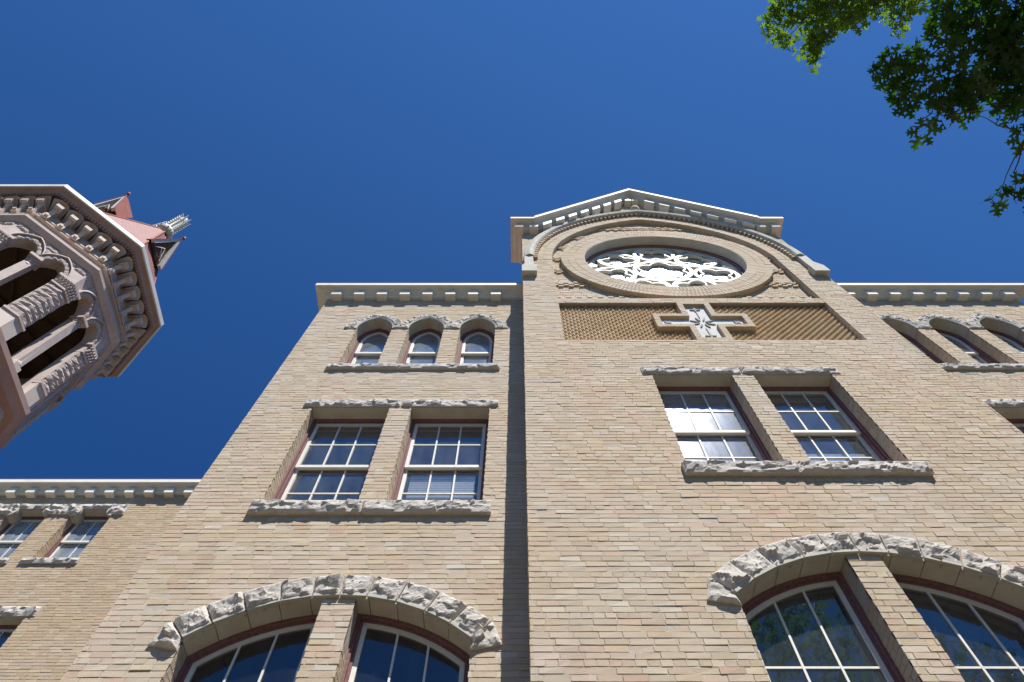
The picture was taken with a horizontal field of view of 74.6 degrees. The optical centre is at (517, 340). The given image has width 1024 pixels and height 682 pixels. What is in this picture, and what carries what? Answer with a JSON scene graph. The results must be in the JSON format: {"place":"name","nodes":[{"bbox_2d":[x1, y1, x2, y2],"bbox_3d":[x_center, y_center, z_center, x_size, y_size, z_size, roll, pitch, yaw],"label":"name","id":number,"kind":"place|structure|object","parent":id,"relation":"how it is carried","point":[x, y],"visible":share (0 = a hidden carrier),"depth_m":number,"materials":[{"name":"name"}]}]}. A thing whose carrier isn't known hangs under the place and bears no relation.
{"place":"outdoors","nodes":[
{"label":"outdoors","id":0,"kind":"place"},
{"bbox_2d":[0,184,190,448],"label":"bell tower","id":1,"kind":"structure","parent":0,"point":[79,305],"depth_m":27.23,"materials":[{"name":"stone"}]},
{"bbox_2d":[0,188,1023,681],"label":"brick building","id":2,"kind":"structure","parent":0,"point":[628,434],"depth_m":8.56,"materials":[{"name":"beige brick"}]},
{"bbox_2d":[0,625,18,636],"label":"window","id":3,"kind":"structure","parent":2,"relation":"in","point":[4,629],"depth_m":13.44,"materials":[{"name":"red paint"}]},
{"bbox_2d":[0,517,43,557],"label":"window","id":4,"kind":"structure","parent":2,"relation":"in","point":[25,520],"depth_m":16.12,"materials":[{"name":"red paint"}]},
{"bbox_2d":[42,517,107,557],"bbox_3d":[-10.265,4.734,15.743,0.990,1.690,0.170,0,-65,0],"label":"window","id":5,"kind":"structure","parent":2,"relation":"in","point":[62,541],"depth_m":15.81,"materials":[{"name":"red paint"}]},
{"bbox_2d":[174,614,317,681],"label":"window","id":6,"kind":"structure","parent":2,"relation":"in","point":[196,661],"depth_m":6.78,"materials":[{"name":"red paint"}]},
{"bbox_2d":[273,419,384,499],"bbox_3d":[-2.607,1.800,9.557,1.215,2.350,0.170,0,-65,0],"label":"window","id":7,"kind":"structure","parent":2,"relation":"in","point":[295,467],"depth_m":9.77,"materials":[{"name":"red paint"}]},
{"bbox_2d":[345,328,389,363],"bbox_3d":[-2.830,0.261,12.865,0.700,2.106,0.170,0,-65,0],"label":"window","id":8,"kind":"structure","parent":2,"relation":"in","point":[370,355],"depth_m":13.10,"materials":[{"name":"red paint"}]},
{"bbox_2d":[340,614,469,681],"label":"window","id":9,"kind":"structure","parent":2,"relation":"in","point":[364,623],"depth_m":6.78,"materials":[{"name":"red paint"}]},
{"bbox_2d":[401,328,441,363],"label":"window","id":10,"kind":"structure","parent":2,"relation":"in","point":[422,355],"depth_m":13.07,"materials":[{"name":"white paint"}]},
{"bbox_2d":[391,419,488,499],"bbox_3d":[-1.054,1.800,9.557,1.227,2.350,0.170,0,-65,0],"label":"window","id":11,"kind":"structure","parent":2,"relation":"in","point":[421,487],"depth_m":9.51,"materials":[{"name":"white paint"}]},
{"bbox_2d":[456,328,494,363],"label":"window","id":12,"kind":"structure","parent":2,"relation":"in","point":[474,355],"depth_m":13.04,"materials":[{"name":"white paint"}]},
{"bbox_2d":[586,245,744,286],"bbox_3d":[3.350,-1.600,15.547,3.636,3.636,0.190,0,-65,0],"label":"rose window","id":13,"kind":"structure","parent":2,"relation":"in","point":[660,265],"depth_m":15.90,"materials":[{"name":"white paint"}]},
{"bbox_2d":[657,387,772,460],"bbox_3d":[2.649,1.275,9.312,1.217,2.350,0.170,0,-65,0],"label":"window","id":14,"kind":"structure","parent":2,"relation":"in","point":[761,453],"depth_m":9.50,"materials":[{"name":"white paint"}]},
{"bbox_2d":[742,572,905,681],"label":"window","id":15,"kind":"structure","parent":2,"relation":"in","point":[770,597],"depth_m":6.39,"materials":[{"name":"white paint"}]},
{"bbox_2d":[761,387,892,460],"bbox_3d":[4.180,1.275,9.312,1.210,2.350,0.170,0,-65,0],"label":"window","id":16,"kind":"structure","parent":2,"relation":"in","point":[876,452],"depth_m":9.33,"materials":[{"name":"white paint"}]},
{"bbox_2d":[897,331,943,363],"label":"window","id":17,"kind":"structure","parent":2,"relation":"in","point":[910,339],"depth_m":12.96,"materials":[{"name":"red paint"}]},
{"bbox_2d":[891,573,1023,681],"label":"window","id":18,"kind":"structure","parent":2,"relation":"in","point":[1013,616],"depth_m":6.49,"materials":[{"name":"white paint"}]},
{"bbox_2d":[933,328,999,363],"bbox_3d":[8.510,0.261,12.865,0.700,2.106,0.170,0,-65,0],"label":"window","id":19,"kind":"structure","parent":2,"relation":"in","point":[973,351],"depth_m":13.12,"materials":[{"name":"red paint"}]},
{"bbox_2d":[985,329,1023,353],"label":"window","id":20,"kind":"structure","parent":2,"relation":"in","point":[1015,343],"depth_m":13.38,"materials":[{"name":"red paint"}]},
{"bbox_2d":[1006,419,1023,429],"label":"window","id":21,"kind":"structure","parent":2,"relation":"in","point":[1018,423],"depth_m":10.56,"materials":[{"name":"red paint"}]},
{"bbox_2d":[0,0,1023,478],"label":"sky","id":22,"kind":"structure","parent":0,"point":[302,144],"materials":[{"name":"blue"}]},
{"label":"ground","id":23,"kind":"structure","parent":0,"visible":0},
{"bbox_2d":[756,0,929,74],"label":"oak tree","id":24,"kind":"object","parent":23,"relation":"on","point":[817,35],"visible":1,"depth_m":9.63,"materials":[{"name":"green plant"}]},
{"bbox_2d":[867,0,1023,216],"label":"oak tree","id":25,"kind":"object","parent":23,"relation":"on","point":[998,38],"visible":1,"depth_m":6.32,"materials":[{"name":"green plant"}]}
]}

